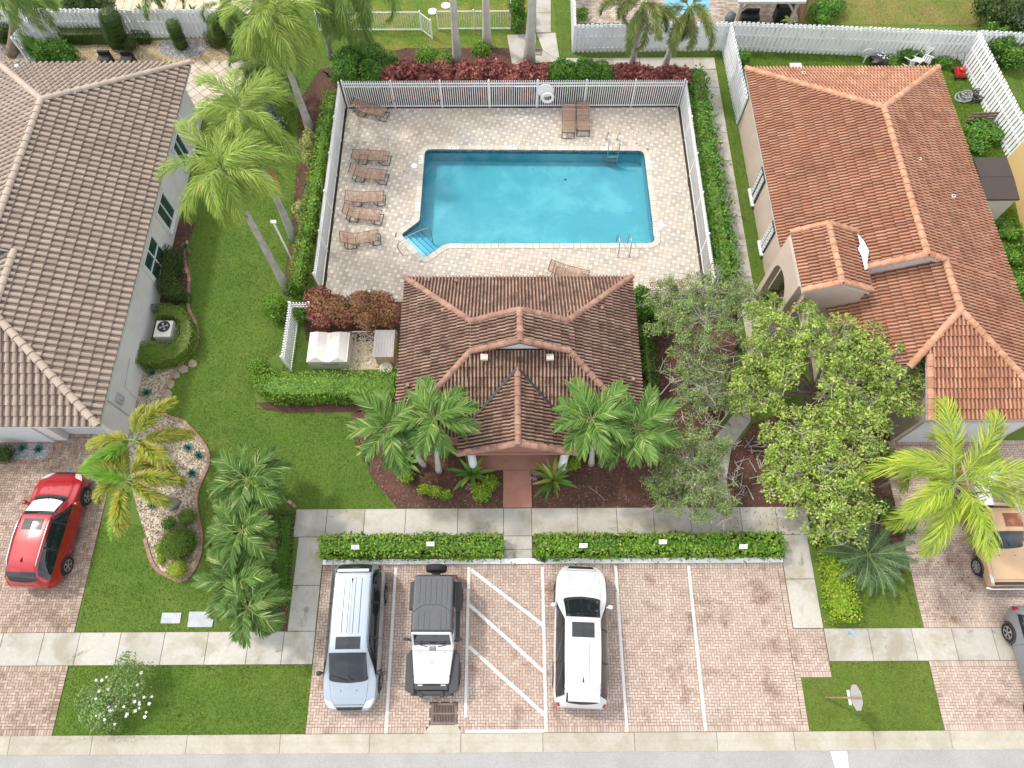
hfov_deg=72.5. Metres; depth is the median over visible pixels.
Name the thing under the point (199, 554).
brick edging
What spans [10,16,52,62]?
board fence
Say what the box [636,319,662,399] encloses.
hedge
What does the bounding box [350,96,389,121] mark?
sun lounger
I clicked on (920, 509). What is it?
golden palm
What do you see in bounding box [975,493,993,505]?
plastic box
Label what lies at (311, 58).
grass
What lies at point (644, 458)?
leaf litter
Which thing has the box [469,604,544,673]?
parking line
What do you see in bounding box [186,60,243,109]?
terrace
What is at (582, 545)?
parking sign
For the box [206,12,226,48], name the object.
clipped column
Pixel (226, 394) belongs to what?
grass
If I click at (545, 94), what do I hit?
life ring
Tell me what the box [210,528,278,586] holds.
feather palm
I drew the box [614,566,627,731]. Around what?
parking line
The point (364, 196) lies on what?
sun lounger
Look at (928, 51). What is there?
garden chair
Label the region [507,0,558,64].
garden path
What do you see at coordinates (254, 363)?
shrub
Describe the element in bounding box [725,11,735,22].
storage drum
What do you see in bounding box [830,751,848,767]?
stop line
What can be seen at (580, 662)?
white suv
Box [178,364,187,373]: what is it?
stepping stone
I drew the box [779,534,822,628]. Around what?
walkway
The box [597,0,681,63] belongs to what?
royal palm
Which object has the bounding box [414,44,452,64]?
shrub
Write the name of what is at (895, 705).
grass
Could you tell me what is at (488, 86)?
picket fence
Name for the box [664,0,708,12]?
neighbour pool water
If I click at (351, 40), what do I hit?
palm tree
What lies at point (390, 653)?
parking line
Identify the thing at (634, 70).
red shrub
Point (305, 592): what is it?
walkway
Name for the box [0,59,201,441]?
grey house
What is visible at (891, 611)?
grass
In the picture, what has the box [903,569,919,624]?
grass
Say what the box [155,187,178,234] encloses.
window
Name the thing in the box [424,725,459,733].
drain apron
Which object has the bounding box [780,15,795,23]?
patio plant
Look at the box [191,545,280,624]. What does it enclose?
feather palm
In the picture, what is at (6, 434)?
garage door
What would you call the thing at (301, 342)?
grass
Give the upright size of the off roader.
1.868 m
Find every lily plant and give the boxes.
[397,451,427,478]
[447,456,495,491]
[530,455,577,499]
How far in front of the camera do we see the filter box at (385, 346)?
29.79 m
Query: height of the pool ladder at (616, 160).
1.711 m
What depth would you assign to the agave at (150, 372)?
30.00 m
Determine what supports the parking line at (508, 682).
on the parking area
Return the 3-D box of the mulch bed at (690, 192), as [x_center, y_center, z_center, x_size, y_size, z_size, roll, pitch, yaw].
[9.339,-9.084,34.002,1.350,0.001,11.650,0,66,0]
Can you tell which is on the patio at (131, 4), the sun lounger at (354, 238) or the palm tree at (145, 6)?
the palm tree at (145, 6)
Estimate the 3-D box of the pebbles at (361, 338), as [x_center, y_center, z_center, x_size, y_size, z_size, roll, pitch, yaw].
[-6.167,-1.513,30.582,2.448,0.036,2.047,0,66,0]
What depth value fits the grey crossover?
25.07 m
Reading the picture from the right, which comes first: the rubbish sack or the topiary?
the rubbish sack
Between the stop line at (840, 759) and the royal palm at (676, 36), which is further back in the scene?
the royal palm at (676, 36)
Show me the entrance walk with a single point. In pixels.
(517, 485)
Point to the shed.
(997, 181)
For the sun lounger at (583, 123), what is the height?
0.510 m
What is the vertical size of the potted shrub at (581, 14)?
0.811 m
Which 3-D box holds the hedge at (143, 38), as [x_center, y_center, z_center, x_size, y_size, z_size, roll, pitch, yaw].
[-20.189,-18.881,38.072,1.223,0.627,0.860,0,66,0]
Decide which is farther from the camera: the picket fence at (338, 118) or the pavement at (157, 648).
the picket fence at (338, 118)
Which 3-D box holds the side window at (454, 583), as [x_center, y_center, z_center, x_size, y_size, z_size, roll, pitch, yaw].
[-2.061,7.480,24.947,0.035,0.590,0.900,0,66,0]
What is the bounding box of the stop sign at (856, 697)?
[825,685,862,710]
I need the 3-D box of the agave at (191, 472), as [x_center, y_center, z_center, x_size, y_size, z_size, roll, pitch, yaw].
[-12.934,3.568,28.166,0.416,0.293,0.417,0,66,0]
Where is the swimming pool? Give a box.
[396,145,659,261]
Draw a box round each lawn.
[0,0,1023,735]
[342,0,527,49]
[809,0,986,24]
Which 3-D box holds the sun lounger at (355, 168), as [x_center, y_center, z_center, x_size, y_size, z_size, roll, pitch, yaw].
[-6.996,-10.290,34.138,1.817,0.676,0.654,7,66,3]
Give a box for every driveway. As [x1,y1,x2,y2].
[0,433,108,632]
[881,440,1023,627]
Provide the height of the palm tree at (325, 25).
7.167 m
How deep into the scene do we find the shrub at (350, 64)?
35.76 m
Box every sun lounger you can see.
[339,229,381,249]
[341,202,383,224]
[344,190,385,206]
[348,162,388,184]
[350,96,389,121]
[350,148,390,165]
[548,259,589,276]
[562,103,574,138]
[576,101,589,133]
[649,278,689,293]
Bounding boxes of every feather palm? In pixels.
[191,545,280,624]
[204,500,278,573]
[206,440,294,521]
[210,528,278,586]
[212,569,292,649]
[345,385,434,479]
[387,374,481,474]
[550,374,636,467]
[599,382,683,471]
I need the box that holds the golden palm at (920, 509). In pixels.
[860,396,1023,563]
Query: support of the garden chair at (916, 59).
on the lawn at (222, 398)
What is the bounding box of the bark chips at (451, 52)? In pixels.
[323,47,691,83]
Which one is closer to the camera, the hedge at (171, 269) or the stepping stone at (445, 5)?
the hedge at (171, 269)
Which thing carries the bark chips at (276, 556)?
on the mulch bed at (289, 574)
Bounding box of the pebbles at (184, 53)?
[157,40,207,58]
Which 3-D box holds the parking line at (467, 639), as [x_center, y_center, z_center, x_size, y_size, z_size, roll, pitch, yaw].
[-1.648,9.372,25.676,0.100,0.003,5.197,0,66,0]
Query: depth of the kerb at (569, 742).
24.32 m
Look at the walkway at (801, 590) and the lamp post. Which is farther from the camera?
the lamp post
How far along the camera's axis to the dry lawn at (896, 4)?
39.29 m
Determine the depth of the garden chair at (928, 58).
36.94 m
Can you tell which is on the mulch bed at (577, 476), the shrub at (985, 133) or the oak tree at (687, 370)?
the oak tree at (687, 370)
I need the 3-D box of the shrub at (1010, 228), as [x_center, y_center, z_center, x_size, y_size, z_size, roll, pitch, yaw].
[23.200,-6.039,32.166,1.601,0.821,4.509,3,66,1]
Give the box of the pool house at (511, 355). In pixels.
[395,274,644,470]
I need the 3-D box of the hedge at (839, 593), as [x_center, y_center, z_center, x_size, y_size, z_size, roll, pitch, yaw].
[12.223,7.274,26.183,1.376,0.922,3.415,3,66,1]
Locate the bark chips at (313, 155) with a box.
[286,69,337,289]
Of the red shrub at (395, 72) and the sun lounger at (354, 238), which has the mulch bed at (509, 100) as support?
the red shrub at (395, 72)
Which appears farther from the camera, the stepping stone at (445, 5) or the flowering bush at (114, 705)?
the stepping stone at (445, 5)
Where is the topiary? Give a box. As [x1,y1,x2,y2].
[160,525,198,561]
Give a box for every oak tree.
[633,414,742,527]
[636,259,782,363]
[658,344,743,427]
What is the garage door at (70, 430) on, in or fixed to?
in the grey house at (89, 219)
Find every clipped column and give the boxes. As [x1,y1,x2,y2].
[97,5,127,49]
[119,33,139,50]
[164,17,187,51]
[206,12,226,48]
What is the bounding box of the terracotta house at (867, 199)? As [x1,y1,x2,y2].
[738,64,1023,441]
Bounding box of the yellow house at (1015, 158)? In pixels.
[1007,141,1023,235]
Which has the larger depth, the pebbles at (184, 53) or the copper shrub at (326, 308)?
the pebbles at (184, 53)
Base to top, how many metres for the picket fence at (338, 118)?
1.660 m
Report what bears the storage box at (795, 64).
on the lawn at (222, 398)
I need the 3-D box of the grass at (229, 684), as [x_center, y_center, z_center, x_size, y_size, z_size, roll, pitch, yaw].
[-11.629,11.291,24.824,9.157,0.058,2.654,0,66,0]
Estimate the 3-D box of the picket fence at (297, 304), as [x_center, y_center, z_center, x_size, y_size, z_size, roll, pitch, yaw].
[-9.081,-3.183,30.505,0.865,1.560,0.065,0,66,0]
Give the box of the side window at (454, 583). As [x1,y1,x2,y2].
[453,581,455,606]
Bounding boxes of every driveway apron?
[0,666,67,735]
[929,660,1023,730]
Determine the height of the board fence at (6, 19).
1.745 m
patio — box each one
[111,0,250,14]
[575,0,799,22]
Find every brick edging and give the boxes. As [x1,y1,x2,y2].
[2,443,53,462]
[143,420,210,582]
[159,240,199,422]
[286,499,296,507]
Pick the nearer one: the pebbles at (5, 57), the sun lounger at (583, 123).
the sun lounger at (583, 123)
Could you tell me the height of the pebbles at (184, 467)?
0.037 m
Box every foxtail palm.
[77,443,189,540]
[82,396,197,488]
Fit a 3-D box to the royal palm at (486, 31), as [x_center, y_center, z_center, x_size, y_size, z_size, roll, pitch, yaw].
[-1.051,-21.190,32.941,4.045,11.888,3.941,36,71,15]
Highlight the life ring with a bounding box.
[541,92,554,102]
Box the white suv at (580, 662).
[551,566,612,708]
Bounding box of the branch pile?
[731,435,767,503]
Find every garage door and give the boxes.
[0,428,54,441]
[62,427,109,433]
[896,422,1023,441]
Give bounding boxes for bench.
[739,8,759,23]
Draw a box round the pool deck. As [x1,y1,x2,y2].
[326,107,701,301]
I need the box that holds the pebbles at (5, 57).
[0,44,29,62]
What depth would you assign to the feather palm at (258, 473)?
25.33 m
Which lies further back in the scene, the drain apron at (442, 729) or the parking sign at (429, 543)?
the parking sign at (429, 543)
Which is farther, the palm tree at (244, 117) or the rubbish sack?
the rubbish sack
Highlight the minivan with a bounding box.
[316,564,387,710]
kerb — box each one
[0,730,1023,754]
[322,557,782,564]
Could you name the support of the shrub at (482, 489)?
on the mulch bed at (425, 496)
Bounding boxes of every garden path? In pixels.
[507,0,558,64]
[566,57,715,69]
[703,69,763,506]
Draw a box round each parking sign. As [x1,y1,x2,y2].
[351,545,358,548]
[426,542,434,545]
[579,543,587,547]
[659,539,666,543]
[739,544,747,548]
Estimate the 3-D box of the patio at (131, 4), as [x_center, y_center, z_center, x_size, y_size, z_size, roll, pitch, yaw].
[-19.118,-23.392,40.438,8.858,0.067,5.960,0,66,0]
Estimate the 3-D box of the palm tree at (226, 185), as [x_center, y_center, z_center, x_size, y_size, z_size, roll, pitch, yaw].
[-10.282,-6.376,27.932,4.643,8.894,4.351,0,66,0]
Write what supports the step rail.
attached to the swimming pool
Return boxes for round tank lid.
[380,362,392,374]
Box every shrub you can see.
[0,22,23,46]
[0,443,15,464]
[19,35,80,62]
[60,0,116,19]
[152,540,166,565]
[161,516,176,530]
[165,558,189,579]
[176,507,196,525]
[239,99,287,130]
[246,356,274,386]
[261,292,287,323]
[265,130,285,144]
[290,301,310,322]
[291,199,306,225]
[299,126,314,165]
[303,285,354,331]
[328,38,399,91]
[346,289,401,334]
[380,57,410,102]
[400,469,415,483]
[404,58,461,103]
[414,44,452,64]
[416,482,454,500]
[451,55,502,101]
[470,474,498,502]
[471,39,491,59]
[492,59,533,102]
[507,0,525,32]
[519,61,552,101]
[547,55,616,97]
[565,455,580,471]
[576,4,588,21]
[610,61,692,97]
[634,283,669,337]
[738,49,750,65]
[808,0,848,25]
[887,43,952,68]
[962,117,1009,154]
[969,0,1023,31]
[978,21,1023,68]
[994,215,1023,292]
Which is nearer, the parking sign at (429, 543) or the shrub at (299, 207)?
the parking sign at (429, 543)
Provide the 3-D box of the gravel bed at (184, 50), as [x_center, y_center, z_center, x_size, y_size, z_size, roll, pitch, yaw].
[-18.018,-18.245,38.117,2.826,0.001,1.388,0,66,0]
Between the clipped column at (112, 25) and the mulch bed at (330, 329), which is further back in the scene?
the clipped column at (112, 25)
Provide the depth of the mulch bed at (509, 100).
36.59 m
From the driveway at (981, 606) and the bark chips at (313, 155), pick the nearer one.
the driveway at (981, 606)
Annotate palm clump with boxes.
[226,30,284,94]
[236,40,300,103]
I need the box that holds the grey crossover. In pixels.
[1001,605,1023,710]
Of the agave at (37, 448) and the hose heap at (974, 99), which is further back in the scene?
the hose heap at (974, 99)
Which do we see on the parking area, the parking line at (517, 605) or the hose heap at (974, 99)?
the parking line at (517, 605)
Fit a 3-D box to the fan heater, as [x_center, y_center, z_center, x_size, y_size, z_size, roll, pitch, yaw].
[18.946,-17.540,37.348,0.600,0.852,0.130,0,66,0]
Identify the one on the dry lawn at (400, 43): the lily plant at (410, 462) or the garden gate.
the garden gate
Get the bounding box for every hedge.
[55,23,106,46]
[130,29,152,45]
[135,302,198,371]
[154,244,192,304]
[203,29,213,47]
[247,365,397,406]
[269,510,296,609]
[284,87,336,300]
[316,530,505,562]
[531,529,787,561]
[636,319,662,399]
[683,63,744,288]
[814,534,862,625]
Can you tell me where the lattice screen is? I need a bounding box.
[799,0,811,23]
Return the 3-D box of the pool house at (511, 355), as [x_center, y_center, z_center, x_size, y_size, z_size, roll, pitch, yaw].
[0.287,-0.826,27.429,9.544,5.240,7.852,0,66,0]
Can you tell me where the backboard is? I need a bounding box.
[537,84,553,96]
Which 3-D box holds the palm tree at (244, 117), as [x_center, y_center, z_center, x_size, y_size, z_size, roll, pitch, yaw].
[-10.301,-9.278,29.357,4.303,8.679,4.435,0,66,0]
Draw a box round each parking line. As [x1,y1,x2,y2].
[384,567,396,732]
[464,567,469,716]
[466,729,544,732]
[468,646,546,716]
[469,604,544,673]
[470,569,543,625]
[541,567,547,731]
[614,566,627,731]
[687,566,706,730]
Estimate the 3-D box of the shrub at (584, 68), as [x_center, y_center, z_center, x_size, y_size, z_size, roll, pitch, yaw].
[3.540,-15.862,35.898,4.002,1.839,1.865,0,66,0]
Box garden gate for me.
[418,10,432,39]
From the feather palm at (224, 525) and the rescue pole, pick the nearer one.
the feather palm at (224, 525)
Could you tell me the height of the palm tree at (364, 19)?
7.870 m
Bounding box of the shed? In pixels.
[972,157,1019,220]
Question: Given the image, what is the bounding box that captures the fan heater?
[861,48,872,62]
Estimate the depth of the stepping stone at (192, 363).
30.30 m
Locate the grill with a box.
[772,4,794,23]
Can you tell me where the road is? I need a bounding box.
[0,749,1023,767]
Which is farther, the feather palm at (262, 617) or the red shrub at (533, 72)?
the red shrub at (533, 72)
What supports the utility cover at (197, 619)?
on the lawn at (222, 398)
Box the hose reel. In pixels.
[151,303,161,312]
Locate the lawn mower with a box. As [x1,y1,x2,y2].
[951,52,966,79]
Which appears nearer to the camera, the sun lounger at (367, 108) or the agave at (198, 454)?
the agave at (198, 454)
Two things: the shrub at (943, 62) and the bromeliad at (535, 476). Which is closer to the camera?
the bromeliad at (535, 476)
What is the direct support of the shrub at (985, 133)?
on the lawn at (222, 398)
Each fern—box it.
[869,442,902,474]
[874,495,897,525]
[886,514,919,540]
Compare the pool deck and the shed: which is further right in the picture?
the shed
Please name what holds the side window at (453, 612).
in the off roader
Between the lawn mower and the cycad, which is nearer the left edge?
the cycad
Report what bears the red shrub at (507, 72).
on the mulch bed at (509, 100)
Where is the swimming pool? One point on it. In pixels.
(479, 196)
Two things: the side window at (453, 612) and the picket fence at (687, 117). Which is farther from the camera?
the picket fence at (687, 117)
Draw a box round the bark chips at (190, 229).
[160,216,192,307]
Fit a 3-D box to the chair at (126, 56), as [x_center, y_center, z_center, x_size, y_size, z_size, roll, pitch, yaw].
[-20.593,-17.375,37.383,0.620,0.650,0.555,0,66,0]
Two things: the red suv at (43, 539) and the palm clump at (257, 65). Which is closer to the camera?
the red suv at (43, 539)
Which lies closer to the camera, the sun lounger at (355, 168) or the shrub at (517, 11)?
the sun lounger at (355, 168)
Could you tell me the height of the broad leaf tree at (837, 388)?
5.009 m
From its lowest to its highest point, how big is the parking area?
0.061 m
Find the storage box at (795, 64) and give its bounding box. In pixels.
[789,63,801,67]
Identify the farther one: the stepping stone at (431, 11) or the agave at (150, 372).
the stepping stone at (431, 11)
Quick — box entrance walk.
[476,455,559,507]
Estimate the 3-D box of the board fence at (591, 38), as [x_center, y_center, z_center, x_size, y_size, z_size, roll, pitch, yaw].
[7.361,-18.476,37.277,8.198,1.746,0.110,-1,66,0]
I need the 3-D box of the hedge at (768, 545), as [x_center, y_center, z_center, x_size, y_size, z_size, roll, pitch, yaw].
[5.607,6.154,26.629,9.757,1.102,1.242,0,66,0]
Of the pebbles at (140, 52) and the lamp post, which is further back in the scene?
the pebbles at (140, 52)
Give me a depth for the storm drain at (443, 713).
24.66 m
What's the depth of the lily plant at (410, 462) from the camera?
28.16 m
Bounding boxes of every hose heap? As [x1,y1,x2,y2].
[955,90,972,102]
[970,88,986,102]
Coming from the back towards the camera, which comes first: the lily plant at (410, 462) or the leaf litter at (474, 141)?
the leaf litter at (474, 141)
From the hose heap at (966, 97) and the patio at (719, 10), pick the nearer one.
the hose heap at (966, 97)
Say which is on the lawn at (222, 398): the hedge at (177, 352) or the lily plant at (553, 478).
the hedge at (177, 352)
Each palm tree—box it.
[0,0,59,58]
[141,0,186,21]
[153,115,296,295]
[185,65,302,244]
[197,0,253,38]
[217,0,330,133]
[268,0,357,59]
[319,0,367,53]
[331,0,401,46]
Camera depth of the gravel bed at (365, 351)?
30.46 m
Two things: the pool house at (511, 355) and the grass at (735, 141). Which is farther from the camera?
the grass at (735, 141)
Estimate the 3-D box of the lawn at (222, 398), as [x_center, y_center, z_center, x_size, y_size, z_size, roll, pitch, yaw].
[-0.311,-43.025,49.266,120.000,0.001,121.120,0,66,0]
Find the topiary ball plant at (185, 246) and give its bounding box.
[180,242,191,254]
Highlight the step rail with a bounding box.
[397,228,433,254]
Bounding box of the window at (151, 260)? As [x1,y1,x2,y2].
[141,231,164,285]
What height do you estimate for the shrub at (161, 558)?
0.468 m
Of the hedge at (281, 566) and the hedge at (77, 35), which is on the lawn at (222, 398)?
the hedge at (77, 35)
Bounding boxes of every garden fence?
[314,10,420,31]
[436,9,510,29]
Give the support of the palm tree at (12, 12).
on the lawn at (222, 398)
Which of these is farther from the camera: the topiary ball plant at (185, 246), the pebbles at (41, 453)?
the topiary ball plant at (185, 246)
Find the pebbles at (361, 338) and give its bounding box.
[341,329,397,369]
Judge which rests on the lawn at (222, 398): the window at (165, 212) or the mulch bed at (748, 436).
the mulch bed at (748, 436)
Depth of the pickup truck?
25.92 m
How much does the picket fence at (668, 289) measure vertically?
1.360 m
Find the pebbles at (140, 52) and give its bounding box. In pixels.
[75,38,228,62]
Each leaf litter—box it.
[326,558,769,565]
[352,110,679,171]
[539,337,686,506]
[690,509,802,533]
[898,484,971,623]
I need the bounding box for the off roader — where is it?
[403,564,462,697]
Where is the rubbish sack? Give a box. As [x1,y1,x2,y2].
[869,51,890,66]
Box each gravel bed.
[0,45,26,62]
[9,444,50,459]
[76,38,228,62]
[160,40,207,58]
[343,341,396,369]
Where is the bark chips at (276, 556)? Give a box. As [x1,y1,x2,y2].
[264,514,294,630]
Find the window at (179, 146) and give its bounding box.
[171,131,191,171]
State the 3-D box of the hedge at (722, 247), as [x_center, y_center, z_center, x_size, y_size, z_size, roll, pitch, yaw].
[9.702,-10.377,33.826,1.750,1.651,13.285,0,66,0]
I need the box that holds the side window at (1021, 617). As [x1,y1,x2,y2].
[1017,614,1023,634]
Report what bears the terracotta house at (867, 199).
on the lawn at (222, 398)
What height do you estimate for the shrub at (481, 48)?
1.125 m
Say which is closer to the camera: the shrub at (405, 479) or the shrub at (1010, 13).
the shrub at (405, 479)
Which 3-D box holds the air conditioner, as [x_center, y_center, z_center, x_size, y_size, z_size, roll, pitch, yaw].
[-15.041,-2.234,30.482,0.720,0.805,0.780,0,66,0]
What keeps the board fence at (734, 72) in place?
on the lawn at (222, 398)
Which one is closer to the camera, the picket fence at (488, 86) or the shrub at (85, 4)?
the picket fence at (488, 86)
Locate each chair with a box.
[96,50,113,62]
[119,50,136,62]
[902,55,925,66]
[915,45,934,64]
[918,54,933,65]
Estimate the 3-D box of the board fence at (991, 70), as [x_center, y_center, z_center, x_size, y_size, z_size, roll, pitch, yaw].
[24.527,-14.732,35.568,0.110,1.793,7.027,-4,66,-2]
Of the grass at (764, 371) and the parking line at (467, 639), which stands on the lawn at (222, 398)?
the grass at (764, 371)
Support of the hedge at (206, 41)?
on the gravel bed at (156, 53)
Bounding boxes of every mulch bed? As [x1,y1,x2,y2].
[157,215,194,312]
[257,400,395,412]
[266,513,294,630]
[285,70,337,290]
[303,302,400,340]
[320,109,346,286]
[321,48,691,85]
[341,86,682,108]
[351,403,502,507]
[532,309,735,507]
[678,108,727,300]
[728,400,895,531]
[812,528,904,577]
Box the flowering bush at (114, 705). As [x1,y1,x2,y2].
[70,651,156,735]
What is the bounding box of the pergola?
[733,0,805,32]
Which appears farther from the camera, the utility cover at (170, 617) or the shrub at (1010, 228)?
the shrub at (1010, 228)
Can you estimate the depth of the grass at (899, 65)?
37.57 m
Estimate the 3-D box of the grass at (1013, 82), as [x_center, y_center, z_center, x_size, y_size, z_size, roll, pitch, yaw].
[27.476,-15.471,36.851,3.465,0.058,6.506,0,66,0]
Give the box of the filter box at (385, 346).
[373,330,397,364]
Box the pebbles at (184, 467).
[128,341,206,578]
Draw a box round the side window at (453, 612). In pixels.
[452,610,454,628]
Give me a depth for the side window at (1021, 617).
24.89 m
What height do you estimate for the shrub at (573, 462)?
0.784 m
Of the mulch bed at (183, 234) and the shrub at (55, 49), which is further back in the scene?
the shrub at (55, 49)
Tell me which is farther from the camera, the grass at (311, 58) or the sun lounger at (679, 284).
the grass at (311, 58)
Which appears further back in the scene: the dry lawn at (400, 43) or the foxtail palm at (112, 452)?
the dry lawn at (400, 43)
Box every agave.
[17,443,27,451]
[32,444,42,452]
[141,388,150,395]
[146,369,156,376]
[183,442,192,451]
[187,468,195,476]
[194,450,203,459]
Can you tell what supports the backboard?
attached to the picket fence at (488, 86)
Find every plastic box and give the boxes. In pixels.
[970,481,989,492]
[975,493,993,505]
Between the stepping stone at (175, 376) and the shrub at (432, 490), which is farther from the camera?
the stepping stone at (175, 376)
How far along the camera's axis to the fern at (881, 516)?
27.34 m
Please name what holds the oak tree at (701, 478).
on the mulch bed at (577, 476)
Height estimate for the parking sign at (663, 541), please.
1.080 m
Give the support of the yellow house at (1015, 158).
on the lawn at (222, 398)
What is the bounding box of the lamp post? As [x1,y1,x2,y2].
[270,220,292,261]
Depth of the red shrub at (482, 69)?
35.21 m
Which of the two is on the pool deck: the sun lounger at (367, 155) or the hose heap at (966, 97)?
the sun lounger at (367, 155)
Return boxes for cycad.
[818,518,918,596]
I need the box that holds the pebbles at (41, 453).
[0,443,51,459]
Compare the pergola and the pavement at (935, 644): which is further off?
the pergola
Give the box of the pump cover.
[306,331,352,368]
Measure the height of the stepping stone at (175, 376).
0.030 m
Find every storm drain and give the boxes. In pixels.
[430,703,456,723]
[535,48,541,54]
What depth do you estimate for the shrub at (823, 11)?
38.30 m
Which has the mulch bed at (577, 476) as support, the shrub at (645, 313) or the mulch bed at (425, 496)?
the shrub at (645, 313)
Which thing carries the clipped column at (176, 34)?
on the pebbles at (184, 53)
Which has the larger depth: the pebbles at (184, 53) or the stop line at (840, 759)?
the pebbles at (184, 53)
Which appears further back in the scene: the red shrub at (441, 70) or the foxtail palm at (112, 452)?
the red shrub at (441, 70)
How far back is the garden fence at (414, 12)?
38.21 m
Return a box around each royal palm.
[449,0,461,67]
[482,0,491,49]
[523,0,536,64]
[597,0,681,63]
[649,0,719,67]
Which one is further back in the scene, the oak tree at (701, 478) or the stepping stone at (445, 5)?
the stepping stone at (445, 5)
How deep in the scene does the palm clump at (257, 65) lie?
33.68 m
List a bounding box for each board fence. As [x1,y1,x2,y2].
[0,7,45,35]
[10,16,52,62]
[39,8,234,37]
[570,0,575,52]
[572,22,729,52]
[722,23,747,123]
[731,21,977,59]
[959,32,1023,157]
[965,30,1023,59]
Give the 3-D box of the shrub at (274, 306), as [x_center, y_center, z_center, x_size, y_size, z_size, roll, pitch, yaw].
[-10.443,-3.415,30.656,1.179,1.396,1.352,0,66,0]
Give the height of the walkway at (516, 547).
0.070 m
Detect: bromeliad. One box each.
[465,482,471,493]
[530,472,539,480]
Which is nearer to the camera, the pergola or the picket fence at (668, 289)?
the picket fence at (668, 289)
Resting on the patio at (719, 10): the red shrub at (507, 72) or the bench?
the bench
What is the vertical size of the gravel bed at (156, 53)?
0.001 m
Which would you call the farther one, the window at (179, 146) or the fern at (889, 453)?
the window at (179, 146)
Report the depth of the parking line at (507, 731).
24.42 m
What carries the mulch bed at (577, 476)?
on the lawn at (222, 398)
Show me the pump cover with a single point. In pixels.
(332, 350)
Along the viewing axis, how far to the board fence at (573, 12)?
37.53 m
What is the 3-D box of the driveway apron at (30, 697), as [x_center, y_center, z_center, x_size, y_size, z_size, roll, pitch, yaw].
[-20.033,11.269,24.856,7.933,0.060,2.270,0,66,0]
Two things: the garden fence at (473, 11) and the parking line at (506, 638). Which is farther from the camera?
the garden fence at (473, 11)
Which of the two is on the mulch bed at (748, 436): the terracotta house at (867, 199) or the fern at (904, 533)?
the fern at (904, 533)
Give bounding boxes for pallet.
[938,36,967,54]
[963,111,999,123]
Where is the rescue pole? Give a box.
[515,85,610,86]
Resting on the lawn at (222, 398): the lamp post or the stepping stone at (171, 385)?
the stepping stone at (171, 385)
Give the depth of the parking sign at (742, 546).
26.08 m
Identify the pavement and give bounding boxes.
[0,631,315,665]
[823,627,1015,660]
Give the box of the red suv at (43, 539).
[5,472,92,588]
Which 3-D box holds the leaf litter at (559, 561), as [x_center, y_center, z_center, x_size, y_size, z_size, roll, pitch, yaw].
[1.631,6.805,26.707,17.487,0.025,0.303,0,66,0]
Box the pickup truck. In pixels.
[954,464,1023,590]
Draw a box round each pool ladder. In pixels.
[605,132,620,165]
[615,234,631,257]
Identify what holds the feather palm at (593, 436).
on the mulch bed at (577, 476)
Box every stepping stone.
[162,389,171,396]
[167,380,174,388]
[173,372,179,378]
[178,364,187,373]
[188,359,196,367]
[428,8,435,14]
[441,2,449,8]
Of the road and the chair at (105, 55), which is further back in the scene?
the chair at (105, 55)
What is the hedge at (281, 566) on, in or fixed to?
on the mulch bed at (289, 574)
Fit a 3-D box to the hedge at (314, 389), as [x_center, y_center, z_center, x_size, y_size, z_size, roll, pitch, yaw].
[-7.786,0.023,29.239,6.578,1.284,1.716,0,66,0]
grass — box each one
[52,663,311,742]
[78,108,392,632]
[270,4,347,114]
[281,327,311,370]
[344,0,527,49]
[553,0,721,57]
[707,54,767,294]
[740,298,793,422]
[748,51,1023,268]
[802,658,942,732]
[808,0,985,26]
[848,571,920,628]
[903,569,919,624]
[995,59,1023,119]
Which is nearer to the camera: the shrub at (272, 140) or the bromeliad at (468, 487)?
the bromeliad at (468, 487)
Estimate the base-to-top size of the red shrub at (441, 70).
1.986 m
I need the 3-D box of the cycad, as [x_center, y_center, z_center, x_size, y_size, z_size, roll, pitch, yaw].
[13.321,6.226,26.122,3.523,1.968,3.400,0,66,0]
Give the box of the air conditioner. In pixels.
[153,321,179,344]
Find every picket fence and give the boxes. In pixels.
[280,301,297,371]
[289,301,310,319]
[312,82,345,285]
[340,79,685,107]
[635,286,713,301]
[679,80,715,287]
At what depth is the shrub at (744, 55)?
36.81 m
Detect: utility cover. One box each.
[161,613,181,622]
[187,612,213,626]
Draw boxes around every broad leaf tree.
[705,292,925,437]
[756,398,891,548]
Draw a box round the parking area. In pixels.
[306,563,830,733]
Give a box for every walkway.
[288,537,323,630]
[293,507,809,536]
[503,536,531,558]
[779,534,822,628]
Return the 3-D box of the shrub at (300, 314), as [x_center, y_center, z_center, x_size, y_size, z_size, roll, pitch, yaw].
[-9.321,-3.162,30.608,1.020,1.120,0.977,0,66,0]

